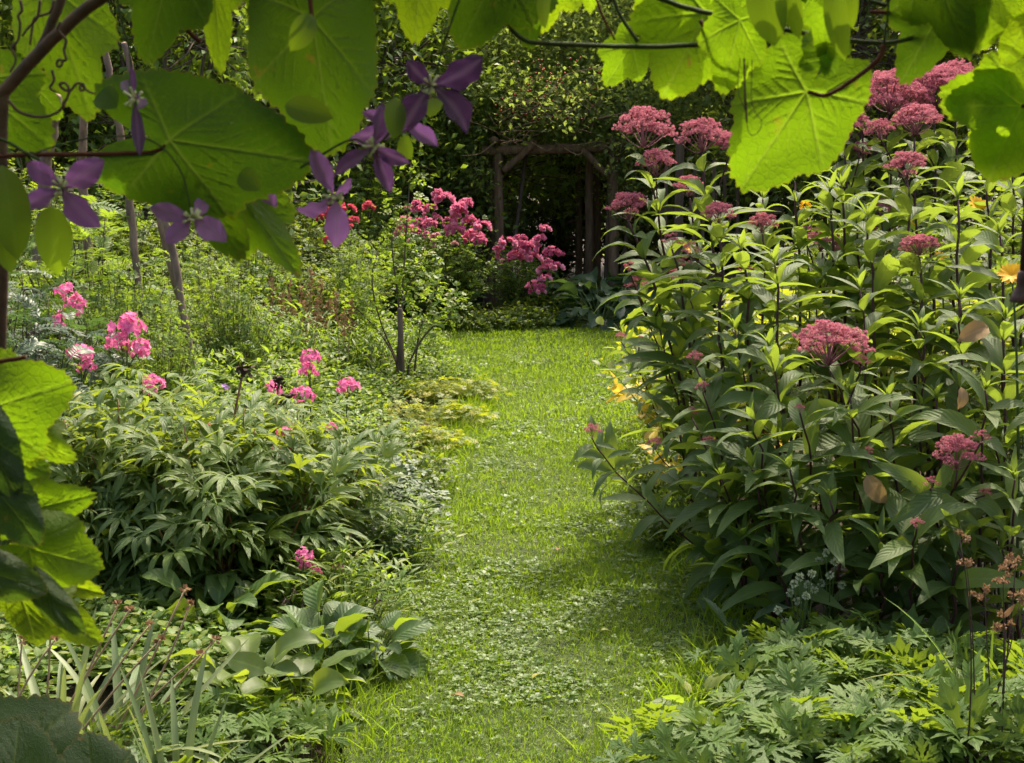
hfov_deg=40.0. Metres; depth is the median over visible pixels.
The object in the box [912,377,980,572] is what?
flowering stalk
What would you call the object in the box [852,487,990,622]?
flowering stalk
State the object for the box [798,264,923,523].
flowering stalk
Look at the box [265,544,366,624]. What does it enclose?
broad leaved plant
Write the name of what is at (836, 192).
flowering stalk
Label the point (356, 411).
weed clump
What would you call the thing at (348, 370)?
weed clump
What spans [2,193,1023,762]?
ground
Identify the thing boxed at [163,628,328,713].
broad leaved plant
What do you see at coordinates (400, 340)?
wooden stake
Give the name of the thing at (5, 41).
garden tree
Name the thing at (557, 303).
groundcover plant
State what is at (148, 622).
dry stalk
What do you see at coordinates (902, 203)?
flowering stalk
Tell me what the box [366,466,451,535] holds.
bush
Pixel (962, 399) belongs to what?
dead leaf
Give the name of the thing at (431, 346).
weed clump
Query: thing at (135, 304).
shrub
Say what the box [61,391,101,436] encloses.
weed clump
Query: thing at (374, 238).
rose bush
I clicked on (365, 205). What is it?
rose bush
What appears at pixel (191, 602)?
dry stalk
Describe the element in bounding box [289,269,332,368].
plume plant
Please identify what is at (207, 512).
peony bush
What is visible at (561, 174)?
garden tree
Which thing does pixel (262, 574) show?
bush
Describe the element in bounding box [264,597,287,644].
dark seed stalk
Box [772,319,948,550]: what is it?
flowering stalk
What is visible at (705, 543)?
flowering stalk
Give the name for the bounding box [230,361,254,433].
seed pod stalk
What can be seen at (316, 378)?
weed clump
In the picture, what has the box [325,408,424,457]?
weed clump
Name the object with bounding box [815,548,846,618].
white flower plant
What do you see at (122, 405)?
peony bush
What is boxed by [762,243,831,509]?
flowering stalk
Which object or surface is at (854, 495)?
flowering stalk
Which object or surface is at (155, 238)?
shrub
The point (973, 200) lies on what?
yellow flower
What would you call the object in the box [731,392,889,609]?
flowering stalk
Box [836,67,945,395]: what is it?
flowering stalk
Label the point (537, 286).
rose bush
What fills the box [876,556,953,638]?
flowering stalk
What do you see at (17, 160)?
garden tree
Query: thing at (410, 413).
weed clump
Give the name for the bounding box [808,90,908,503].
flowering stalk
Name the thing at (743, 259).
flowering stalk
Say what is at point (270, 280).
plume plant
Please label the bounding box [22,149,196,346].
shrub
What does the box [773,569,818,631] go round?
white flower plant
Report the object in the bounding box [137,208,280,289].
shrub
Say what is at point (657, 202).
flowering stalk
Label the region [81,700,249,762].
cut leaved plant
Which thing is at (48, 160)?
wooden pole
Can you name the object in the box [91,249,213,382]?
shrub
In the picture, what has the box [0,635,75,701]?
bush
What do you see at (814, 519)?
flowering stalk
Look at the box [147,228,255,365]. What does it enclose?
shrub
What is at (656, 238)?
shrub
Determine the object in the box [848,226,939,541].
flowering stalk
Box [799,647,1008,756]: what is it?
cut leaved plant
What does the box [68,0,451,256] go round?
garden tree
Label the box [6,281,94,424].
shrub
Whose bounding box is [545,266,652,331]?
hosta
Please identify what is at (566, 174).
garden tree
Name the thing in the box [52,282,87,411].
pink phlox
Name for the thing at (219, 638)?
dry stalk
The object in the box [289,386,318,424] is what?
pink phlox
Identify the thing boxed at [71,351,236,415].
weed clump
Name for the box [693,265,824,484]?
flowering stalk
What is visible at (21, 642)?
dry stalk
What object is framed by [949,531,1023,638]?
flowering stalk
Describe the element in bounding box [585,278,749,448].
leafy plant
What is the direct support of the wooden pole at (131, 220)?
on the ground at (106, 707)
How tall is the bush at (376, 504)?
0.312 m
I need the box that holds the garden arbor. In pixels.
[482,136,645,309]
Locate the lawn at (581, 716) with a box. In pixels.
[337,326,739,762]
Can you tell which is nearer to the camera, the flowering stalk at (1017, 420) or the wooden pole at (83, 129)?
the flowering stalk at (1017, 420)
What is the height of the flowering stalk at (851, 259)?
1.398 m
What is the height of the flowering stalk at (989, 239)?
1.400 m
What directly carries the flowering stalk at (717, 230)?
on the ground at (106, 707)
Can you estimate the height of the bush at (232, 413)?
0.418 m
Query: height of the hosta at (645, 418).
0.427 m
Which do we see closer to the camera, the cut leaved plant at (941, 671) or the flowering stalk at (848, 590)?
the cut leaved plant at (941, 671)
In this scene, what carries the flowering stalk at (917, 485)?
on the ground at (106, 707)
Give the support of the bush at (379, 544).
on the ground at (106, 707)
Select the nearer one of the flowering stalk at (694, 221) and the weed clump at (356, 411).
the flowering stalk at (694, 221)
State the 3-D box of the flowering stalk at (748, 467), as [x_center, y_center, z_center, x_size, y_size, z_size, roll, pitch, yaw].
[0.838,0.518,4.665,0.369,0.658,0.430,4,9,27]
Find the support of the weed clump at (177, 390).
on the ground at (106, 707)
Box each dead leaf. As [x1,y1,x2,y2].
[863,475,886,502]
[957,320,989,341]
[957,387,968,408]
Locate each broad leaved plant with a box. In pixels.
[132,568,308,644]
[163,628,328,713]
[225,648,368,742]
[245,576,393,700]
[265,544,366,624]
[320,601,434,689]
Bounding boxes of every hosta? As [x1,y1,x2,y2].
[528,265,633,319]
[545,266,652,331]
[569,270,667,324]
[605,371,745,417]
[638,396,767,456]
[639,431,781,497]
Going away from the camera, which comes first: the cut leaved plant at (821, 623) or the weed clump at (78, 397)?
the cut leaved plant at (821, 623)
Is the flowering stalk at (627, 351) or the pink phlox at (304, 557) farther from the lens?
the flowering stalk at (627, 351)
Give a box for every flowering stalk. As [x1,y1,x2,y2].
[570,415,731,579]
[592,191,713,449]
[593,328,687,496]
[600,261,697,499]
[612,105,726,498]
[618,232,746,532]
[619,308,713,528]
[627,436,711,562]
[634,276,745,497]
[645,117,779,456]
[645,175,751,438]
[651,473,745,578]
[659,436,763,614]
[660,367,766,562]
[661,201,787,499]
[667,453,778,618]
[668,517,764,614]
[674,406,771,618]
[675,305,817,522]
[676,350,750,533]
[684,497,728,597]
[685,511,828,630]
[689,226,816,494]
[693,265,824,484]
[694,391,842,616]
[694,446,809,625]
[700,482,781,613]
[703,190,812,436]
[710,518,846,619]
[711,496,824,625]
[713,212,823,454]
[717,241,852,505]
[720,326,823,618]
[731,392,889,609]
[737,481,811,621]
[739,440,865,627]
[739,513,847,618]
[748,175,861,526]
[749,533,853,618]
[754,468,903,622]
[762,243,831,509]
[772,225,862,457]
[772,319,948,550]
[776,169,907,514]
[783,364,918,622]
[789,112,891,398]
[793,506,953,636]
[797,165,913,536]
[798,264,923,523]
[798,446,941,619]
[800,442,904,609]
[801,194,930,488]
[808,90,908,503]
[808,211,910,506]
[825,554,928,630]
[829,370,959,611]
[831,197,928,433]
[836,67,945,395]
[843,430,1020,615]
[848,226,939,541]
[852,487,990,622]
[854,103,954,446]
[857,151,973,471]
[860,234,995,487]
[873,435,1023,614]
[876,230,999,567]
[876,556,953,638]
[877,64,982,475]
[881,306,984,594]
[882,525,984,635]
[885,501,1023,642]
[888,272,1023,546]
[889,215,1007,470]
[898,173,1023,479]
[905,358,1023,639]
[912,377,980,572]
[916,58,1011,361]
[930,163,1023,566]
[936,291,1023,637]
[941,532,1023,647]
[943,446,1023,644]
[945,210,1023,592]
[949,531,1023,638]
[952,173,1023,452]
[953,173,1023,454]
[957,422,1023,642]
[965,374,1023,602]
[982,212,1023,444]
[998,200,1023,342]
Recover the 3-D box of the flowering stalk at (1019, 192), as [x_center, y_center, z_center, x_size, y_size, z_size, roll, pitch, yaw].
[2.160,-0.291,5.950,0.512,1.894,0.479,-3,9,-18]
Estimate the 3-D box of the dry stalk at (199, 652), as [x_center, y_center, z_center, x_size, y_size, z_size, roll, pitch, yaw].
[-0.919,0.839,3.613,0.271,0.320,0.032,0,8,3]
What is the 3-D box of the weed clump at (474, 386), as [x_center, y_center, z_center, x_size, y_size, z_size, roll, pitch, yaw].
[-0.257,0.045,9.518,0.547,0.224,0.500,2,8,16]
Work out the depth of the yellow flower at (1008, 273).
4.35 m
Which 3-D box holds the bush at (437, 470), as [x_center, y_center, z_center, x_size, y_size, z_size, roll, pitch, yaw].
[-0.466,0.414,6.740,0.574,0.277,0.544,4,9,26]
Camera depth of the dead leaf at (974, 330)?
4.34 m
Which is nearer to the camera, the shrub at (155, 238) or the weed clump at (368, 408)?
the weed clump at (368, 408)
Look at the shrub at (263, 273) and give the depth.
10.31 m
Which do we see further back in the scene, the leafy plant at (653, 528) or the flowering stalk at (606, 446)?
the leafy plant at (653, 528)
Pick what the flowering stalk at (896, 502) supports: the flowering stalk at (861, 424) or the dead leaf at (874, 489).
the dead leaf at (874, 489)
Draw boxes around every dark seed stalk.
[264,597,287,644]
[281,587,296,613]
[365,598,380,618]
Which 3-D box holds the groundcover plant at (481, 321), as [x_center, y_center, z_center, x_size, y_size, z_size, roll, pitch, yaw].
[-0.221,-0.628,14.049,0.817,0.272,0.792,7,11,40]
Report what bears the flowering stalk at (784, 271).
on the ground at (106, 707)
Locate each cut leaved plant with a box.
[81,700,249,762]
[122,678,283,762]
[142,628,305,697]
[165,682,358,762]
[589,692,825,762]
[637,674,875,762]
[681,620,888,702]
[689,695,891,762]
[692,640,900,732]
[742,607,910,694]
[758,682,973,762]
[772,613,930,697]
[785,603,969,696]
[794,682,966,762]
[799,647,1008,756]
[821,677,1023,762]
[863,614,1022,691]
[897,639,1023,762]
[905,654,1023,762]
[927,619,1023,690]
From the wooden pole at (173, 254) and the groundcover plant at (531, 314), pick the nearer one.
the wooden pole at (173, 254)
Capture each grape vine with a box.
[0,0,450,646]
[447,0,1023,193]
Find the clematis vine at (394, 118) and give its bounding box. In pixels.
[0,0,858,275]
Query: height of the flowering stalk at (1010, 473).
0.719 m
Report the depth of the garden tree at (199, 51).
12.48 m
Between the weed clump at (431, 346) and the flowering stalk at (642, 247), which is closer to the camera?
the flowering stalk at (642, 247)
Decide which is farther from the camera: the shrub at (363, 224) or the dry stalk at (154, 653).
the shrub at (363, 224)
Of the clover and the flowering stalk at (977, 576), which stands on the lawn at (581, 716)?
the clover
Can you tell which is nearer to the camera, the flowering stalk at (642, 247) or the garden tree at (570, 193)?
the flowering stalk at (642, 247)
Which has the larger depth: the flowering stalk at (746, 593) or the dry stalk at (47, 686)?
the flowering stalk at (746, 593)
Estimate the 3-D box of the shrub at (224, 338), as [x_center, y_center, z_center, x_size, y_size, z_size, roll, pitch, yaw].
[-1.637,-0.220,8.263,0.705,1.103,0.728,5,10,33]
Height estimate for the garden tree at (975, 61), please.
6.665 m
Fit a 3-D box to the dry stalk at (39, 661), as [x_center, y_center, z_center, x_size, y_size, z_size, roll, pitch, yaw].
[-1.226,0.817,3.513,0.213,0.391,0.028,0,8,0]
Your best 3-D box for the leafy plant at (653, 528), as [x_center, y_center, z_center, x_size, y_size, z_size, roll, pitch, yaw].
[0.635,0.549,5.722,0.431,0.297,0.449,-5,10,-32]
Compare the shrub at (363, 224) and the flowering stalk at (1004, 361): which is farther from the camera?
the shrub at (363, 224)
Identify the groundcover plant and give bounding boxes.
[415,300,494,330]
[450,305,526,331]
[483,301,571,331]
[489,289,601,322]
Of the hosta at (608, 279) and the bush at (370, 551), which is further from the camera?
the hosta at (608, 279)
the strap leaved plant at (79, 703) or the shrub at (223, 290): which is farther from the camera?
the shrub at (223, 290)
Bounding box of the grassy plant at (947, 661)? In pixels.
[857,599,1021,683]
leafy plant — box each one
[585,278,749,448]
[608,479,704,553]
[617,442,684,496]
[651,671,746,718]
[683,256,852,453]
[686,597,791,652]
[778,278,968,458]
[870,267,1023,477]
[910,366,1023,606]
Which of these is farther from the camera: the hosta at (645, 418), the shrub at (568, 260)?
the shrub at (568, 260)
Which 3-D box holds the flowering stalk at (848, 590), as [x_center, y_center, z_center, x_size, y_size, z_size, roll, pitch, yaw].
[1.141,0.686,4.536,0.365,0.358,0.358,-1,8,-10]
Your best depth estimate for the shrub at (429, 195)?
16.09 m
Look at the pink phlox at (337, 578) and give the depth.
4.71 m
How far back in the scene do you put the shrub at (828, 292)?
9.49 m
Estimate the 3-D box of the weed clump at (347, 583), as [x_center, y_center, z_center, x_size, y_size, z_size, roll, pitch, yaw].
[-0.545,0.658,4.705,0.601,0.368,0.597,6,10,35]
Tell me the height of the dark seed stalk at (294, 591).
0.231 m
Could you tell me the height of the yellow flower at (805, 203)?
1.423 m
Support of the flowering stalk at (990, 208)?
on the ground at (106, 707)
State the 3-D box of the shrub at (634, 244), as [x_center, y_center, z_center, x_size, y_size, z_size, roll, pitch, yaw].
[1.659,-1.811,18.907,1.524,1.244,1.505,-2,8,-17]
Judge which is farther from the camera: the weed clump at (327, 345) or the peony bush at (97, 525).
the weed clump at (327, 345)
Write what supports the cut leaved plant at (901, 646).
on the ground at (106, 707)
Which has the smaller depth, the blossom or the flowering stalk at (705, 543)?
the flowering stalk at (705, 543)
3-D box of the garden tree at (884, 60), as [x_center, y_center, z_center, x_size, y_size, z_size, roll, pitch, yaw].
[5.155,-4.471,16.973,4.598,7.167,4.476,1,8,5]
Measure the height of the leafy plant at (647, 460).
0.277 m
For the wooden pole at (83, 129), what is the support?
on the ground at (106, 707)
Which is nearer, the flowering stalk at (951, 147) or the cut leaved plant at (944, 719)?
the cut leaved plant at (944, 719)
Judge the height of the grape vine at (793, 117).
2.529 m
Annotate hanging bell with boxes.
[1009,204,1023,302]
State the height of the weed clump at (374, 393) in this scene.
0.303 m
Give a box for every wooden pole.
[28,93,61,360]
[78,117,94,332]
[103,52,148,366]
[121,42,199,389]
[156,217,193,343]
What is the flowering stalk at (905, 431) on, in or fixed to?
on the ground at (106, 707)
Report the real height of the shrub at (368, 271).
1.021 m
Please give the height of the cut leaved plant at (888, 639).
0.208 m
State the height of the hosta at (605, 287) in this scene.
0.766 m
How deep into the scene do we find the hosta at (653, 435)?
6.62 m
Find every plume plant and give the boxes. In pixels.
[262,277,292,350]
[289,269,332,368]
[331,289,356,373]
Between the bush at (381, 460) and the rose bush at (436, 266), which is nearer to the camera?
the bush at (381, 460)
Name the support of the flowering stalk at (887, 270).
on the ground at (106, 707)
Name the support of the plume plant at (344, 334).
on the ground at (106, 707)
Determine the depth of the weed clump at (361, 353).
10.20 m
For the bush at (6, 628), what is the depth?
4.26 m
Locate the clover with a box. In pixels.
[324,353,765,762]
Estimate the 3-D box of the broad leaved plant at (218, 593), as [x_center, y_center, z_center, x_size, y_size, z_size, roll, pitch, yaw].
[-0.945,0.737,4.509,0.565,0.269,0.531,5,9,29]
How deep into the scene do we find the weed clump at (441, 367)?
9.94 m
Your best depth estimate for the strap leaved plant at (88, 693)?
3.65 m
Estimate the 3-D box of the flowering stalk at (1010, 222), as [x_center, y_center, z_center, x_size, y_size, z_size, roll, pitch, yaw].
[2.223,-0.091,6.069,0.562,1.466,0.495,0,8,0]
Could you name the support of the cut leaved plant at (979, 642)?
on the ground at (106, 707)
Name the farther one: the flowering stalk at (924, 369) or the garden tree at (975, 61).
the garden tree at (975, 61)
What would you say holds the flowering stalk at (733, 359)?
on the ground at (106, 707)
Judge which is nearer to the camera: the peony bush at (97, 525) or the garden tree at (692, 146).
the peony bush at (97, 525)
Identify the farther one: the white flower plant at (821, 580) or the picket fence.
the picket fence
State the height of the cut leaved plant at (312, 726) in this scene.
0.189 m
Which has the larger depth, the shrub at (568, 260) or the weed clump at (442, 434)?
the shrub at (568, 260)
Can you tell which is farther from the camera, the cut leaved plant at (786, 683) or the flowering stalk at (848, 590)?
the flowering stalk at (848, 590)
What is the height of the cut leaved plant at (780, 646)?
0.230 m
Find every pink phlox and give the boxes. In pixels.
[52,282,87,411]
[52,319,66,365]
[65,343,98,405]
[104,311,151,398]
[141,372,165,410]
[264,380,290,410]
[272,426,291,499]
[279,545,327,602]
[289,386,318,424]
[291,348,326,424]
[323,563,360,600]
[324,422,337,438]
[331,376,361,433]
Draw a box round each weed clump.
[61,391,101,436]
[62,349,236,427]
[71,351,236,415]
[82,568,209,619]
[112,346,294,422]
[144,562,273,626]
[176,341,312,414]
[195,566,321,631]
[203,352,339,420]
[208,297,342,394]
[239,523,430,636]
[268,300,366,383]
[273,345,376,415]
[298,396,380,438]
[306,378,391,431]
[312,296,390,359]
[318,317,417,385]
[324,369,405,412]
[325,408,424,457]
[330,484,467,572]
[347,301,441,367]
[351,364,427,406]
[365,394,447,431]
[372,345,446,383]
[385,328,458,369]
[386,371,466,410]
[386,420,477,457]
[409,351,482,388]
[415,399,499,429]
[435,373,511,403]
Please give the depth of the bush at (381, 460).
6.16 m
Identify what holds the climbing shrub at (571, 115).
on the ground at (106, 707)
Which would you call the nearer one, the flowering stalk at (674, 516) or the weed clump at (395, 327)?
the flowering stalk at (674, 516)
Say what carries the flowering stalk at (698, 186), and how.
on the ground at (106, 707)
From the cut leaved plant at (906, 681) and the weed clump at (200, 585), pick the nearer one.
the cut leaved plant at (906, 681)
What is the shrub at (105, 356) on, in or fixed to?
on the ground at (106, 707)
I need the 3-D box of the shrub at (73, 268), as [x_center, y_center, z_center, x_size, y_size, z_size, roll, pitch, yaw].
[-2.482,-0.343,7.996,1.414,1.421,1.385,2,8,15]
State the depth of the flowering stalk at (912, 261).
5.05 m
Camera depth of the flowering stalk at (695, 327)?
5.73 m
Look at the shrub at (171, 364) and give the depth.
6.93 m
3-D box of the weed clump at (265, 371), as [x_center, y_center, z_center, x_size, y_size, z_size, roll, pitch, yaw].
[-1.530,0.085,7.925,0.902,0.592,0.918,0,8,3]
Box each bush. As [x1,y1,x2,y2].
[0,421,154,617]
[0,604,127,671]
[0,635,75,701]
[2,363,297,601]
[30,583,201,661]
[57,596,251,679]
[74,616,278,705]
[77,392,391,614]
[96,391,276,455]
[155,392,422,579]
[202,545,354,613]
[210,400,296,422]
[257,533,407,591]
[294,200,409,336]
[310,429,387,487]
[317,160,472,398]
[317,499,424,573]
[324,219,431,316]
[346,448,444,508]
[346,478,399,532]
[356,215,458,329]
[362,497,441,557]
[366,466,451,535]
[379,440,472,492]
[387,188,517,312]
[482,223,567,307]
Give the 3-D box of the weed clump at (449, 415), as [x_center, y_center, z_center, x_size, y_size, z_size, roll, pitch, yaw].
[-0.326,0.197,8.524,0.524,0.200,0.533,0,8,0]
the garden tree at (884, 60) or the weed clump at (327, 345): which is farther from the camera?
the garden tree at (884, 60)
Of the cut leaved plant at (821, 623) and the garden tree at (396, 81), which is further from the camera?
the garden tree at (396, 81)
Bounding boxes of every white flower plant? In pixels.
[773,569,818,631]
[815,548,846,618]
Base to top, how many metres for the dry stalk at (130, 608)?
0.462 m
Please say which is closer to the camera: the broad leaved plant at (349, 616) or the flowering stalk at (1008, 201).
the broad leaved plant at (349, 616)
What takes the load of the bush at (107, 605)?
on the ground at (106, 707)
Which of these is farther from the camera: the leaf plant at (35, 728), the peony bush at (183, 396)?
the peony bush at (183, 396)
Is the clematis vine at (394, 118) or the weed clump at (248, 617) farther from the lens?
the weed clump at (248, 617)
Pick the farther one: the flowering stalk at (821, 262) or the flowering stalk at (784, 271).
the flowering stalk at (821, 262)
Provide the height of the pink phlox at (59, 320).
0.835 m
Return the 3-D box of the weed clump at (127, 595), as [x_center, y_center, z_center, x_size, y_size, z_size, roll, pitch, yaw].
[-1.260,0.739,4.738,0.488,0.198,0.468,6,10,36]
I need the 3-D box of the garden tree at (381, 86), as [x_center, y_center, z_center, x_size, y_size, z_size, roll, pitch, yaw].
[-2.542,-5.140,19.387,4.883,7.819,5.016,4,9,25]
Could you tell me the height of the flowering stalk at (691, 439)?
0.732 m
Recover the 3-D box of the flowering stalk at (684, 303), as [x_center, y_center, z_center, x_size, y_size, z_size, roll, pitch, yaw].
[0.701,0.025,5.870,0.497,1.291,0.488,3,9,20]
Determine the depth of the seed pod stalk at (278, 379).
5.65 m
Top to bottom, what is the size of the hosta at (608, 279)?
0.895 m
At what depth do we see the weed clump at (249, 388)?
7.51 m
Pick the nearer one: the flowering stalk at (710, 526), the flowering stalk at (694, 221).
the flowering stalk at (710, 526)
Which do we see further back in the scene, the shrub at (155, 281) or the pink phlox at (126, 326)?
the shrub at (155, 281)
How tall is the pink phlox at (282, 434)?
0.615 m
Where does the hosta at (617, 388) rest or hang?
on the ground at (106, 707)
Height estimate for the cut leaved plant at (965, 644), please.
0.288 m
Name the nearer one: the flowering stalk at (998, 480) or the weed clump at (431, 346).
the flowering stalk at (998, 480)
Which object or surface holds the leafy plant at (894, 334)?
on the ground at (106, 707)
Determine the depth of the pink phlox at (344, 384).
6.67 m
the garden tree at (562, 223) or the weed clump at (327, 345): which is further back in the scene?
the garden tree at (562, 223)
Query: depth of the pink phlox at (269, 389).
6.46 m
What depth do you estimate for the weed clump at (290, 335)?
9.46 m
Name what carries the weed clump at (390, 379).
on the ground at (106, 707)
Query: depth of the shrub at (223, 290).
8.90 m
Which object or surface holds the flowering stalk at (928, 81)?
on the ground at (106, 707)
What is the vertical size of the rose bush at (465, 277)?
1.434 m
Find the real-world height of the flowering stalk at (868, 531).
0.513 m
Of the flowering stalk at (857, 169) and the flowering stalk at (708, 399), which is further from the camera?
the flowering stalk at (857, 169)
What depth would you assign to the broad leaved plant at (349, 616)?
4.28 m
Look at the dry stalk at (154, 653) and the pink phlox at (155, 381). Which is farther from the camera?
the pink phlox at (155, 381)
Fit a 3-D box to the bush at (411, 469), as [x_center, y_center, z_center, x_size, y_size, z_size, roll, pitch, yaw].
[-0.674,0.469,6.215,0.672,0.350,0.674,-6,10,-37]
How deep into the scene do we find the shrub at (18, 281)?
9.06 m
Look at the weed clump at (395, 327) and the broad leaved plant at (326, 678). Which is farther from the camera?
the weed clump at (395, 327)
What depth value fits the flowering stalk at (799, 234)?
5.56 m
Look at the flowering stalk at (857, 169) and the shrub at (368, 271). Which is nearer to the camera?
the flowering stalk at (857, 169)
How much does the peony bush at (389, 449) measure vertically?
0.730 m
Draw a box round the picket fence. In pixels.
[659,136,782,318]
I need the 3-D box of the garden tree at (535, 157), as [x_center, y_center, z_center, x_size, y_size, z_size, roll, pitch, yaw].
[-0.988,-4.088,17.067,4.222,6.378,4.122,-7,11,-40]
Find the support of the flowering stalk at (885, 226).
on the ground at (106, 707)
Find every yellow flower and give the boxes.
[683,244,700,475]
[799,201,811,535]
[911,221,919,472]
[935,251,946,404]
[968,196,985,423]
[996,262,1019,640]
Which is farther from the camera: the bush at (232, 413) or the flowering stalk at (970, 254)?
the bush at (232, 413)
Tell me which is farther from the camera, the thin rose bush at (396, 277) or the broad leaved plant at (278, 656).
the thin rose bush at (396, 277)
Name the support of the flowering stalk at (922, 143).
on the ground at (106, 707)
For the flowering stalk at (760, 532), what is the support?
on the ground at (106, 707)
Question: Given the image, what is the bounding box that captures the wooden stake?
[397,308,403,407]
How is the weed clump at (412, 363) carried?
on the ground at (106, 707)
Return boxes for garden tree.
[0,0,128,250]
[0,0,204,238]
[0,0,249,236]
[0,0,362,282]
[0,23,57,169]
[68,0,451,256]
[194,0,518,258]
[198,16,466,228]
[299,0,594,287]
[382,6,605,280]
[436,7,691,265]
[493,0,723,288]
[503,1,834,288]
[584,0,930,269]
[605,26,786,232]
[659,0,998,283]
[691,17,950,261]
[810,6,1009,304]
[866,14,1023,254]
[932,35,1023,259]
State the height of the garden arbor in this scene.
2.162 m
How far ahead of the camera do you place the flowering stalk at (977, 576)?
4.25 m
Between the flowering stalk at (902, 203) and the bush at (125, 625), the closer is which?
the bush at (125, 625)
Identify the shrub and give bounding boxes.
[6,188,80,353]
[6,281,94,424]
[7,254,152,424]
[8,147,147,359]
[8,195,195,384]
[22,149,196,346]
[65,240,164,404]
[77,203,243,370]
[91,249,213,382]
[120,285,222,415]
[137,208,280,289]
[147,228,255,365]
[166,255,290,407]
[169,266,286,380]
[188,243,307,357]
[206,188,349,309]
[231,216,347,363]
[286,147,429,263]
[304,235,382,365]
[306,241,395,315]
[369,134,482,308]
[396,0,724,310]
[413,156,529,305]
[504,190,604,291]
[601,207,670,288]
[620,150,809,308]
[774,208,957,352]
[921,178,1021,368]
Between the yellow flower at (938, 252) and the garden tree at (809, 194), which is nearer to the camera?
the yellow flower at (938, 252)
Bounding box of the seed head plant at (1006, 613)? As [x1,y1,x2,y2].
[955,528,1023,762]
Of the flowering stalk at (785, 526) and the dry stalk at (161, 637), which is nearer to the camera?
the dry stalk at (161, 637)
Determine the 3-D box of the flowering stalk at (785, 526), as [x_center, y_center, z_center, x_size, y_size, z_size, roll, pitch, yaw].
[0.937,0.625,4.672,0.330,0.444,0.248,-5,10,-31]
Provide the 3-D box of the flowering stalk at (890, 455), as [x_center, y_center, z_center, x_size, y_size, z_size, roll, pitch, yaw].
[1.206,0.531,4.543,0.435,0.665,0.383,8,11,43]
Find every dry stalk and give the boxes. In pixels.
[17,635,26,696]
[18,636,59,696]
[46,640,50,693]
[69,604,134,701]
[71,599,121,709]
[79,634,165,733]
[82,619,155,725]
[114,583,191,738]
[115,649,204,743]
[124,599,194,746]
[141,634,221,733]
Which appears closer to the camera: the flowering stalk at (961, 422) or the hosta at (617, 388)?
the flowering stalk at (961, 422)
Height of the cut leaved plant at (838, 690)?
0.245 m
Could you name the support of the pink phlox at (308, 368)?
on the ground at (106, 707)
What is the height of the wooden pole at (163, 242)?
1.720 m
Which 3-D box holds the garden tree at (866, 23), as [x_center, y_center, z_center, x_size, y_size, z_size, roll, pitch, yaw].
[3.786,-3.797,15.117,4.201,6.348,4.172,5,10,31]
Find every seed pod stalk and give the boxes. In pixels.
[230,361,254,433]
[270,373,285,444]
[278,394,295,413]
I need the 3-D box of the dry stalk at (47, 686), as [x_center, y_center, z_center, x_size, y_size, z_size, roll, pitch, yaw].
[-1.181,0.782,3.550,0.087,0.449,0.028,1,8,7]
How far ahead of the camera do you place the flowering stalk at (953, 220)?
5.57 m
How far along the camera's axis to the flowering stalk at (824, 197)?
5.45 m
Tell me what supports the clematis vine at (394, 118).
on the ground at (106, 707)
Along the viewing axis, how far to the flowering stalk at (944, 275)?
5.29 m
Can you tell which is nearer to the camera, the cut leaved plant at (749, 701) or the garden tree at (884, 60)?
the cut leaved plant at (749, 701)
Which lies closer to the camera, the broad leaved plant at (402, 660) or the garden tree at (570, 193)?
the broad leaved plant at (402, 660)
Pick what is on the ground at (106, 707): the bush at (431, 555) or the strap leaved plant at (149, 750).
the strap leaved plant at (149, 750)
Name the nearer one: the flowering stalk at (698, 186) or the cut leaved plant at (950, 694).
the cut leaved plant at (950, 694)
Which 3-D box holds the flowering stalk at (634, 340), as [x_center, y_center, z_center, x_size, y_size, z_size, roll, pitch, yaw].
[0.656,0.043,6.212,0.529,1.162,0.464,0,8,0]
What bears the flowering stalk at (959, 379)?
on the ground at (106, 707)
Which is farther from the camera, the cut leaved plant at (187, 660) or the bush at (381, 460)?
the bush at (381, 460)
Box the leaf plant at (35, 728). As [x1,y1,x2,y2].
[0,693,136,762]
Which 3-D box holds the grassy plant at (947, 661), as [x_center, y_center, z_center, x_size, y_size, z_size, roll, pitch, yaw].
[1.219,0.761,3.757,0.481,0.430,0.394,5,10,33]
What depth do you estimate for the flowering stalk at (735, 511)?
4.61 m
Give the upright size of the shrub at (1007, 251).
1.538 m
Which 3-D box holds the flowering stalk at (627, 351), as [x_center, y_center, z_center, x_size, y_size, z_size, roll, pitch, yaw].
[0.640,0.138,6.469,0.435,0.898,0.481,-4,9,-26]
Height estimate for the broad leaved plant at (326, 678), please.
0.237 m
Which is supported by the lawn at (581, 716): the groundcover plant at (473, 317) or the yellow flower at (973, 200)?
the groundcover plant at (473, 317)
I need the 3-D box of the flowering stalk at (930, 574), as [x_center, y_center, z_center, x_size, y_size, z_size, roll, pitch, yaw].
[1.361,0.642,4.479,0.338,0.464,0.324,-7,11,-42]
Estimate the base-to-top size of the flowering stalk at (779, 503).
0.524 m
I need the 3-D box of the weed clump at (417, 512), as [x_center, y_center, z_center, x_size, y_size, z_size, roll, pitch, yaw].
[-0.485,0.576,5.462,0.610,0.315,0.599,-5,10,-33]
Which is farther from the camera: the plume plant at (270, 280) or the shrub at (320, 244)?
the shrub at (320, 244)
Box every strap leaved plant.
[0,606,177,755]
[46,618,249,762]
[120,650,295,762]
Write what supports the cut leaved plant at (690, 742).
on the ground at (106, 707)
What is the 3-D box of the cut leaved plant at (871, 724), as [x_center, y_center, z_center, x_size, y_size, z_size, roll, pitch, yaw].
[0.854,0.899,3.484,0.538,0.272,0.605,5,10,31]

